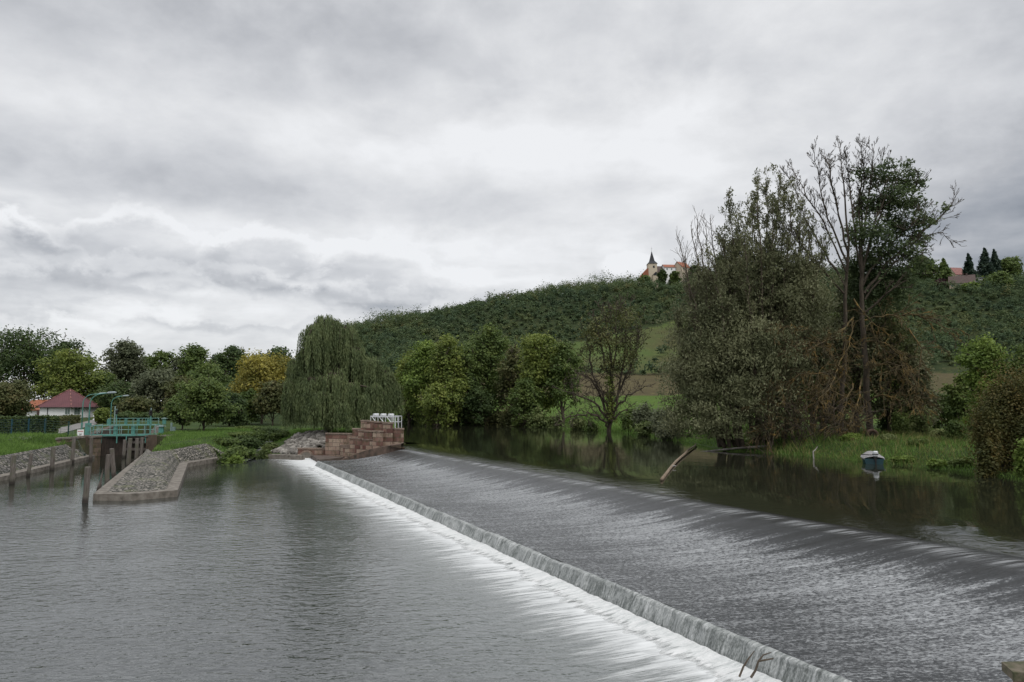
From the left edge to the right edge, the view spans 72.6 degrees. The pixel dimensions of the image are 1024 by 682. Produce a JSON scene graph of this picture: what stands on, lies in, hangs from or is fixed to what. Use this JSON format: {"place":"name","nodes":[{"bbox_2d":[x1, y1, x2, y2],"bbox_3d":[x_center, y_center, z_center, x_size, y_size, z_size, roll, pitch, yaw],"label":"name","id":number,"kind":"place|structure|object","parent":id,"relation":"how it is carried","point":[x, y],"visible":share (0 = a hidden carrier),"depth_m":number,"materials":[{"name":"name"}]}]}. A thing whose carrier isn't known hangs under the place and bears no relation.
{"place":"outdoors","nodes":[
{"label":"outdoors","id":0,"kind":"place"},
{"bbox_2d":[5,420,96,439],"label":"path","id":1,"kind":"structure","parent":0,"point":[75,426],"depth_m":103.01,"materials":[{"name":"concrete"}]},
{"bbox_2d":[0,455,765,681],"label":"river water","id":2,"kind":"structure","parent":0,"point":[267,570],"depth_m":20.45,"materials":[{"name":"grey liquid"}]},
{"bbox_2d":[9,455,16,483],"bbox_3d":[-36.147,9.737,50.427,0.373,2.966,0.381,0,-5,0],"label":"timber pile","id":3,"kind":"object","parent":2,"relation":"in","point":[12,469],"visible":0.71,"depth_m":50.35,"materials":[{"name":"wood"}]},
{"bbox_2d":[82,467,90,502],"bbox_3d":[-24.750,8.807,40.495,0.347,2.972,0.345,0,-5,0],"label":"timber pile","id":4,"kind":"object","parent":2,"relation":"in","point":[86,486],"visible":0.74,"depth_m":40.43,"materials":[{"name":"grey wood"}]},
{"bbox_2d":[305,466,781,681],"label":"foam","id":5,"kind":"object","parent":2,"relation":"on","point":[724,668],"visible":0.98,"depth_m":19.41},
{"bbox_2d":[315,450,1023,681],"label":"weir","id":6,"kind":"object","parent":2,"relation":"in","point":[804,600],"visible":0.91,"depth_m":19.43,"materials":[{"name":"liquid"}]},
{"bbox_2d":[1001,661,1023,681],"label":"stone pillar","id":7,"kind":"structure","parent":6,"relation":"on","point":[1013,671],"depth_m":10.26,"materials":[{"name":"beige stone"}]},
{"bbox_2d":[0,0,1023,400],"label":"sky","id":8,"kind":"structure","parent":0,"point":[215,175],"materials":[{"name":"grey"}]},
{"bbox_2d":[4,278,1023,543],"bbox_3d":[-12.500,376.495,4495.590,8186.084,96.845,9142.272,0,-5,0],"label":"terrain","id":9,"kind":"structure","parent":0,"point":[656,332],"depth_m":268.65,"materials":[{"name":"green plant"}]},
{"bbox_2d":[0,377,44,416],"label":"apple tree","id":10,"kind":"object","parent":9,"relation":"on","point":[19,391],"visible":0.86,"depth_m":130.68,"materials":[{"name":"green plant"}]},
{"bbox_2d":[0,418,45,435],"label":"fence","id":11,"kind":"object","parent":9,"relation":"on","point":[12,422],"visible":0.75,"depth_m":76.19,"materials":[{"name":"teal metal"}]},
{"bbox_2d":[0,414,60,434],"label":"hedge","id":12,"kind":"object","parent":9,"relation":"on","point":[49,419],"visible":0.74,"depth_m":79.26,"materials":[{"name":"green plant"}]},
{"bbox_2d":[0,324,68,401],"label":"oak tree","id":13,"kind":"object","parent":9,"relation":"on","point":[19,351],"visible":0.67,"depth_m":201.47,"materials":[{"name":"green plant"}]},
{"bbox_2d":[0,431,76,455],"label":"bank grass","id":14,"kind":"structure","parent":9,"relation":"on","point":[12,445],"depth_m":70.13,"materials":[{"name":"green plant"}]},
{"bbox_2d":[0,444,94,480],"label":"stone revetment","id":15,"kind":"object","parent":9,"relation":"on","point":[41,459],"visible":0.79,"depth_m":62.33,"materials":[{"name":"stone"}]},
{"bbox_2d":[22,332,104,397],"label":"oak tree","id":16,"kind":"object","parent":9,"relation":"on","point":[67,345],"visible":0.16,"depth_m":213.64,"materials":[{"name":"green plant"}]},
{"bbox_2d":[35,389,101,417],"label":"hipped house","id":17,"kind":"structure","parent":9,"relation":"on","point":[68,402],"depth_m":172.46,"materials":[{"name":"red tile"}]},
{"bbox_2d":[29,347,109,400],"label":"maple tree","id":18,"kind":"object","parent":9,"relation":"on","point":[69,373],"visible":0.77,"depth_m":187.36,"materials":[{"name":"green plant"}]},
{"bbox_2d":[58,414,81,425],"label":"hedge","id":19,"kind":"object","parent":9,"relation":"on","point":[71,418],"visible":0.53,"depth_m":119.70,"materials":[{"name":"green plant"}]},
{"bbox_2d":[75,370,124,409],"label":"ash tree","id":20,"kind":"object","parent":9,"relation":"on","point":[110,380],"visible":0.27,"depth_m":192.01,"materials":[{"name":"green plant"}]},
{"bbox_2d":[92,407,115,423],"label":"round bush","id":21,"kind":"object","parent":9,"relation":"on","point":[101,415],"visible":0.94,"depth_m":124.57,"materials":[{"name":"green plant"}]},
{"bbox_2d":[55,425,169,456],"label":"lock chamber","id":22,"kind":"object","parent":9,"relation":"on","point":[151,442],"visible":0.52,"depth_m":77.92,"materials":[{"name":"stone"}]},
{"bbox_2d":[91,425,155,455],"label":"lock gate","id":23,"kind":"structure","parent":22,"relation":"attached to","point":[115,439],"depth_m":79.56,"materials":[{"name":"teal paint"}]},
{"bbox_2d":[88,378,147,414],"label":"field maple","id":24,"kind":"object","parent":9,"relation":"on","point":[121,389],"visible":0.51,"depth_m":173.91,"materials":[{"name":"green plant"}]},
{"bbox_2d":[98,337,148,387],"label":"poplar tree","id":25,"kind":"object","parent":9,"relation":"on","point":[126,363],"visible":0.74,"depth_m":225.38,"materials":[{"name":"green plant"}]},
{"bbox_2d":[109,394,158,413],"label":"hawthorn tree","id":26,"kind":"object","parent":9,"relation":"on","point":[135,403],"visible":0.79,"depth_m":157.88,"materials":[{"name":"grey plant"}]},
{"bbox_2d":[127,365,180,412],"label":"grey willow","id":27,"kind":"object","parent":9,"relation":"on","point":[152,378],"visible":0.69,"depth_m":169.61,"materials":[{"name":"green plant"}]},
{"bbox_2d":[93,444,223,500],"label":"dividing pier","id":28,"kind":"structure","parent":9,"relation":"on","point":[147,471],"depth_m":49.41,"materials":[{"name":"stone"}]},
{"bbox_2d":[139,348,180,412],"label":"ash tree","id":29,"kind":"object","parent":9,"relation":"on","point":[155,361],"visible":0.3,"depth_m":234.67,"materials":[{"name":"green plant"}]},
{"bbox_2d":[158,390,193,429],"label":"orchard tree","id":30,"kind":"object","parent":9,"relation":"on","point":[174,417],"visible":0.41,"depth_m":94.56,"materials":[{"name":"green plant"}]},
{"bbox_2d":[158,374,196,411],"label":"hawthorn tree","id":31,"kind":"object","parent":9,"relation":"on","point":[169,387],"visible":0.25,"depth_m":166.23,"materials":[{"name":"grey plant"}]},
{"bbox_2d":[171,342,212,378],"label":"ash tree","id":32,"kind":"object","parent":9,"relation":"on","point":[194,355],"visible":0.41,"depth_m":231.17,"materials":[{"name":"green plant"}]},
{"bbox_2d":[168,374,243,430],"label":"orchard tree","id":33,"kind":"object","parent":9,"relation":"on","point":[203,404],"visible":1,"depth_m":88.38,"materials":[{"name":"green plant"}]},
{"bbox_2d":[178,360,234,384],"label":"field maple","id":34,"kind":"object","parent":9,"relation":"on","point":[206,369],"visible":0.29,"depth_m":184.05,"materials":[{"name":"green plant"}]},
{"bbox_2d":[210,437,240,445],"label":"stream bush","id":35,"kind":"object","parent":9,"relation":"on","point":[224,441],"visible":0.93,"depth_m":75.05,"materials":[{"name":"green plant"}]},
{"bbox_2d":[211,345,249,383],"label":"alder tree","id":36,"kind":"object","parent":9,"relation":"on","point":[233,353],"visible":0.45,"depth_m":223.71,"materials":[{"name":"green plant"}]},
{"bbox_2d":[216,447,247,462],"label":"stream bush","id":37,"kind":"object","parent":9,"relation":"on","point":[230,452],"visible":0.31,"depth_m":69.06,"materials":[{"name":"green plant"}]},
{"bbox_2d":[215,390,250,425],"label":"hazel tree","id":38,"kind":"object","parent":9,"relation":"on","point":[242,421],"visible":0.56,"depth_m":110.87,"materials":[{"name":"green plant"}]},
{"bbox_2d":[226,443,257,458],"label":"stream bush","id":39,"kind":"object","parent":9,"relation":"on","point":[247,452],"visible":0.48,"depth_m":72.51,"materials":[{"name":"green plant"}]},
{"bbox_2d":[227,435,262,448],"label":"stream bush","id":40,"kind":"object","parent":9,"relation":"on","point":[249,441],"visible":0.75,"depth_m":77.49,"materials":[{"name":"green plant"}]},
{"bbox_2d":[238,388,261,423],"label":"plum tree","id":41,"kind":"object","parent":9,"relation":"on","point":[249,395],"visible":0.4,"depth_m":118.68,"materials":[{"name":"green plant"}]},
{"bbox_2d":[151,427,351,458],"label":"lawn edge grass","id":42,"kind":"structure","parent":9,"relation":"on","point":[195,434],"depth_m":79.81,"materials":[{"name":"green plant"}]},
{"bbox_2d":[226,347,293,423],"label":"golden willow","id":43,"kind":"object","parent":9,"relation":"on","point":[258,369],"visible":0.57,"depth_m":121.80,"materials":[{"name":"yellow plant"}]},
{"bbox_2d":[248,379,283,424],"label":"plum tree","id":44,"kind":"object","parent":9,"relation":"on","point":[269,402],"visible":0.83,"depth_m":114.46,"materials":[{"name":"green plant"}]},
{"bbox_2d":[250,345,294,374],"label":"oak tree","id":45,"kind":"object","parent":9,"relation":"on","point":[277,349],"visible":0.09,"depth_m":260.30,"materials":[{"name":"green plant"}]},
{"bbox_2d":[255,454,304,459],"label":"quay wall","id":46,"kind":"structure","parent":9,"relation":"on","point":[286,456],"depth_m":73.11,"materials":[{"name":"concrete"}]},
{"bbox_2d":[269,430,292,441],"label":"stream bush","id":47,"kind":"object","parent":9,"relation":"on","point":[277,435],"visible":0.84,"depth_m":86.62,"materials":[{"name":"green plant"}]},
{"bbox_2d":[271,429,327,454],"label":"rubble","id":48,"kind":"object","parent":9,"relation":"on","point":[308,439],"visible":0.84,"depth_m":79.18,"materials":[{"name":"stone"}]},
{"bbox_2d":[279,314,404,432],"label":"weeping willow","id":49,"kind":"object","parent":9,"relation":"on","point":[330,381],"visible":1,"depth_m":83.05,"materials":[{"name":"green plant"}]},
{"bbox_2d":[297,420,407,461],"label":"weir abutment","id":50,"kind":"object","parent":9,"relation":"on","point":[368,438],"visible":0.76,"depth_m":70.10,"materials":[{"name":"red stone"}]},
{"bbox_2d":[392,350,428,423],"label":"tree","id":51,"kind":"object","parent":9,"relation":"on","point":[402,365],"visible":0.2,"depth_m":143.89,"materials":[{"name":"green plant"}]},
{"bbox_2d":[397,333,439,417],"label":"tree","id":52,"kind":"object","parent":9,"relation":"on","point":[416,376],"visible":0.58,"depth_m":138.02,"materials":[{"name":"green plant"}]},
{"bbox_2d":[414,381,463,425],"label":"bank tree","id":53,"kind":"object","parent":9,"relation":"on","point":[436,399],"visible":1,"depth_m":126.66,"materials":[{"name":"green plant"}]},
{"bbox_2d":[416,332,472,424],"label":"tree","id":54,"kind":"object","parent":9,"relation":"on","point":[447,364],"visible":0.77,"depth_m":132.81,"materials":[{"name":"green plant"}]},
{"bbox_2d":[456,344,487,403],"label":"tree","id":55,"kind":"object","parent":9,"relation":"on","point":[473,367],"visible":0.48,"depth_m":137.11,"materials":[{"name":"green plant"}]},
{"bbox_2d":[457,385,497,425],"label":"bank tree","id":56,"kind":"object","parent":9,"relation":"on","point":[479,405],"visible":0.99,"depth_m":131.93,"materials":[{"name":"green plant"}]},
{"bbox_2d":[459,322,515,409],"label":"tree","id":57,"kind":"object","parent":9,"relation":"on","point":[490,355],"visible":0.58,"depth_m":140.90,"materials":[{"name":"green plant"}]},
{"bbox_2d":[482,402,508,424],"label":"bank bush","id":58,"kind":"object","parent":9,"relation":"on","point":[492,418],"visible":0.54,"depth_m":132.62,"materials":[{"name":"green plant"}]},
{"bbox_2d":[490,344,523,407],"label":"tree","id":59,"kind":"object","parent":9,"relation":"on","point":[510,374],"visible":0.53,"depth_m":134.74,"materials":[{"name":"green plant"}]},
{"bbox_2d":[496,405,521,425],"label":"bank bush","id":60,"kind":"object","parent":9,"relation":"on","point":[507,414],"visible":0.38,"depth_m":127.22,"materials":[{"name":"green plant"}]},
{"bbox_2d":[505,377,549,426],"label":"bank tree","id":61,"kind":"object","parent":9,"relation":"on","point":[525,397],"visible":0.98,"depth_m":122.66,"materials":[{"name":"green plant"}]},
{"bbox_2d":[524,406,548,426],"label":"bank bush","id":62,"kind":"object","parent":9,"relation":"on","point":[536,418],"visible":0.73,"depth_m":120.22,"materials":[{"name":"green plant"}]},
{"bbox_2d":[508,330,576,412],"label":"tree","id":63,"kind":"object","parent":9,"relation":"on","point":[536,366],"visible":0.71,"depth_m":126.23,"materials":[{"name":"green plant"}]},
{"bbox_2d":[543,341,587,422],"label":"tree","id":64,"kind":"object","parent":9,"relation":"on","point":[563,360],"visible":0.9,"depth_m":125.01,"materials":[{"name":"green plant"}]},
{"bbox_2d":[548,293,655,431],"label":"bare tree","id":65,"kind":"object","parent":9,"relation":"on","point":[611,407],"visible":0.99,"depth_m":99.78,"materials":[{"name":"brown plant"}]},
{"bbox_2d":[619,407,637,432],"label":"bank bush","id":66,"kind":"object","parent":9,"relation":"on","point":[628,423],"visible":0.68,"depth_m":95.95,"materials":[{"name":"green plant"}]},
{"bbox_2d":[626,400,655,426],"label":"bank bush","id":67,"kind":"object","parent":9,"relation":"on","point":[644,412],"visible":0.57,"depth_m":88.88,"materials":[{"name":"green plant"}]},
{"bbox_2d":[631,420,655,435],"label":"bank bush","id":68,"kind":"object","parent":9,"relation":"on","point":[641,429],"visible":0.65,"depth_m":84.88,"materials":[{"name":"green plant"}]},
{"bbox_2d":[544,411,748,440],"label":"meadow grass","id":69,"kind":"structure","parent":9,"relation":"on","point":[613,429],"depth_m":107.75,"materials":[{"name":"green plant"}]},
{"bbox_2d":[637,247,657,288],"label":"hilltop church","id":70,"kind":"structure","parent":9,"relation":"on","point":[651,270],"depth_m":442.10,"materials":[{"name":"paint"}]},
{"bbox_2d":[647,407,678,433],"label":"bank bush","id":71,"kind":"object","parent":9,"relation":"on","point":[658,413],"visible":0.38,"depth_m":83.21,"materials":[{"name":"green plant"}]},
{"bbox_2d":[654,421,682,439],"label":"bank bush","id":72,"kind":"object","parent":9,"relation":"on","point":[661,437],"visible":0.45,"depth_m":75.08,"materials":[{"name":"green plant"}]},
{"bbox_2d":[340,258,1023,378],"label":"hillside woodland","id":73,"kind":"object","parent":9,"relation":"on","point":[521,299],"visible":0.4,"depth_m":374.94,"materials":[{"name":"green plant"}]},
{"bbox_2d":[641,162,846,448],"bbox_3d":[19.934,-3.601,58.661,18.518,25.291,12.415,2,-6,-19],"label":"crack willow","id":74,"kind":"object","parent":9,"relation":"on","point":[737,283],"visible":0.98,"depth_m":57.54,"materials":[{"name":"green plant"}]},
{"bbox_2d":[733,383,892,453],"bbox_3d":[24.145,6.174,56.589,13.099,6.212,10.607,0,-5,0],"label":"bare thicket","id":75,"kind":"object","parent":9,"relation":"on","point":[808,429],"visible":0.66,"depth_m":55.24,"materials":[{"name":"plant"}]},
{"bbox_2d":[804,283,849,427],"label":"hazel tree","id":76,"kind":"object","parent":9,"relation":"on","point":[820,360],"visible":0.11,"depth_m":68.42,"materials":[{"name":"green plant"}]},
{"bbox_2d":[800,368,861,428],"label":"hazel tree","id":77,"kind":"object","parent":9,"relation":"on","point":[810,399],"visible":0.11,"depth_m":65.58,"materials":[{"name":"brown plant"}]},
{"bbox_2d":[818,356,863,425],"bbox_3d":[30.142,5.149,64.325,3.702,7.689,4.379,0,-5,0],"label":"hazel tree","id":78,"kind":"object","parent":9,"relation":"on","point":[847,392],"visible":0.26,"depth_m":63.65,"materials":[{"name":"green plant"}]},
{"bbox_2d":[681,427,1020,480],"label":"bank grass","id":79,"kind":"structure","parent":9,"relation":"on","point":[703,440],"depth_m":50.43,"materials":[{"name":"green plant"}]},
{"bbox_2d":[740,133,969,452],"bbox_3d":[28.075,-4.459,60.313,23.574,29.262,11.345,2,-6,-19],"label":"lichened tree","id":80,"kind":"object","parent":9,"relation":"on","point":[876,264],"visible":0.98,"depth_m":60.65,"materials":[{"name":"green plant"}]},
{"bbox_2d":[821,278,894,432],"bbox_3d":[32.716,1.464,65.667,6.858,15.293,7.539,-2,-6,16],"label":"alder tree","id":81,"kind":"object","parent":9,"relation":"on","point":[857,372],"visible":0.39,"depth_m":64.83,"materials":[{"name":"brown plant"}]},
{"bbox_2d":[861,303,927,432],"bbox_3d":[35.100,2.521,64.843,6.138,13.007,6.562,3,-6,-27],"label":"hazel tree","id":82,"kind":"object","parent":9,"relation":"on","point":[895,330],"visible":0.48,"depth_m":64.12,"materials":[{"name":"brown plant"}]},
{"bbox_2d":[887,409,912,433],"bbox_3d":[34.369,7.177,61.425,2.729,2.765,2.020,4,-7,-40],"label":"bank bush","id":83,"kind":"object","parent":9,"relation":"on","point":[900,424],"visible":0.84,"depth_m":61.22,"materials":[{"name":"green plant"}]},
{"bbox_2d":[892,341,946,424],"bbox_3d":[37.187,4.392,63.868,4.561,9.090,4.057,0,-5,0],"label":"hazel tree","id":84,"kind":"object","parent":9,"relation":"on","point":[915,363],"visible":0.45,"depth_m":63.37,"materials":[{"name":"green plant"}]},
{"bbox_2d":[906,407,934,434],"bbox_3d":[34.983,6.955,59.609,2.658,2.881,2.027,2,-6,-25],"label":"bank bush","id":85,"kind":"object","parent":9,"relation":"on","point":[917,423],"visible":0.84,"depth_m":59.41,"materials":[{"name":"green plant"}]},
{"bbox_2d":[906,255,939,279],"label":"round tree","id":86,"kind":"object","parent":9,"relation":"on","point":[931,268],"visible":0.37,"depth_m":432.58,"materials":[{"name":"green plant"}]},
{"bbox_2d":[926,458,948,467],"bbox_3d":[25.326,7.353,41.547,1.485,0.819,1.192,0,-5,0],"label":"bank bush","id":87,"kind":"object","parent":9,"relation":"on","point":[933,463],"visible":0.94,"depth_m":41.23,"materials":[{"name":"green plant"}]},
{"bbox_2d":[928,392,952,428],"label":"hazel tree","id":88,"kind":"object","parent":9,"relation":"on","point":[938,422],"visible":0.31,"depth_m":65.45,"materials":[{"name":"green plant"}]},
{"bbox_2d":[932,258,954,286],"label":"cedar tree","id":89,"kind":"object","parent":9,"relation":"on","point":[944,270],"visible":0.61,"depth_m":422.23,"materials":[{"name":"green plant"}]},
{"bbox_2d":[941,419,968,440],"bbox_3d":[32.908,6.627,51.582,2.118,2.000,1.692,0,-5,0],"label":"bank bush","id":90,"kind":"object","parent":9,"relation":"on","point":[954,428],"visible":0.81,"depth_m":51.16,"materials":[{"name":"green plant"}]},
{"bbox_2d":[939,373,974,432],"bbox_3d":[36.365,5.272,55.698,3.770,5.850,3.315,-3,-6,26],"label":"hazel tree","id":91,"kind":"object","parent":9,"relation":"on","point":[955,409],"visible":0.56,"depth_m":55.56,"materials":[{"name":"green plant"}]},
{"bbox_2d":[946,455,976,468],"bbox_3d":[26.095,7.088,40.478,1.634,0.890,1.111,0,-5,0],"label":"bank bush","id":92,"kind":"object","parent":9,"relation":"on","point":[961,460],"visible":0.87,"depth_m":40.33,"materials":[{"name":"green plant"}]},
{"bbox_2d":[948,273,975,288],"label":"hillside house","id":93,"kind":"structure","parent":9,"relation":"on","point":[963,279],"depth_m":411.13,"materials":[{"name":"beige paint"}]},
{"bbox_2d":[962,253,979,276],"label":"spruce tree","id":94,"kind":"object","parent":9,"relation":"on","point":[968,269],"visible":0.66,"depth_m":429.29,"materials":[{"name":"green plant"}]},
{"bbox_2d":[949,332,1020,425],"bbox_3d":[32.758,3.388,47.907,4.791,8.102,4.482,0,-5,0],"label":"maple tree","id":95,"kind":"object","parent":9,"relation":"on","point":[982,350],"visible":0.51,"depth_m":47.74,"materials":[{"name":"green plant"}]},
{"bbox_2d":[973,438,999,477],"bbox_3d":[24.468,6.479,36.069,1.400,2.998,1.007,0,-5,0],"label":"bank bush","id":96,"kind":"object","parent":9,"relation":"on","point":[986,463],"visible":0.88,"depth_m":35.91,"materials":[{"name":"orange plant"}]},
{"bbox_2d":[976,248,997,277],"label":"spruce tree","id":97,"kind":"object","parent":9,"relation":"on","point":[985,267],"visible":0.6,"depth_m":432.75,"materials":[{"name":"green plant"}]},
{"bbox_2d":[968,392,1006,474],"bbox_3d":[25.390,5.074,37.043,1.667,4.744,1.987,0,-5,0],"label":"rusty bush","id":98,"kind":"object","parent":9,"relation":"on","point":[986,426],"visible":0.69,"depth_m":36.88,"materials":[{"name":"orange plant"}]},
{"bbox_2d":[960,352,1023,472],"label":"rusty bush","id":99,"kind":"object","parent":9,"relation":"on","point":[1009,407],"visible":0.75,"depth_m":37.58,"materials":[{"name":"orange plant"}]},
{"bbox_2d":[979,270,1016,288],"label":"round tree","id":100,"kind":"object","parent":9,"relation":"on","point":[994,276],"visible":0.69,"depth_m":403.61,"materials":[{"name":"green plant"}]},
{"bbox_2d":[997,343,1023,419],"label":"hazel tree","id":101,"kind":"object","parent":9,"relation":"on","point":[1019,352],"visible":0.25,"depth_m":46.26,"materials":[{"name":"green plant"}]},
{"bbox_2d":[999,255,1023,279],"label":"round tree","id":102,"kind":"object","parent":9,"relation":"on","point":[1012,265],"visible":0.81,"depth_m":434.23,"materials":[{"name":"green plant"}]},
{"bbox_2d":[1011,438,1023,479],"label":"bank bush","id":103,"kind":"object","parent":9,"relation":"on","point":[1018,458],"visible":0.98,"depth_m":35.01,"materials":[{"name":"green plant"}]},
{"bbox_2d":[263,420,1023,525],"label":"river water","id":104,"kind":"structure","parent":0,"point":[957,493],"depth_m":41.01,"materials":[{"name":"green liquid"}]},
{"bbox_2d":[860,451,884,464],"bbox_3d":[23.393,7.677,45.267,1.363,1.240,3.373,-2,-6,25],"label":"rowing boat","id":105,"kind":"object","parent":104,"relation":"on","point":[877,458],"visible":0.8,"depth_m":44.14,"materials":[{"name":"blue plastic"}]},
{"bbox_2d":[391,443,1023,557],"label":"crest water","id":106,"kind":"structure","parent":0,"point":[999,537],"depth_m":26.24,"materials":[{"name":"black liquid"}]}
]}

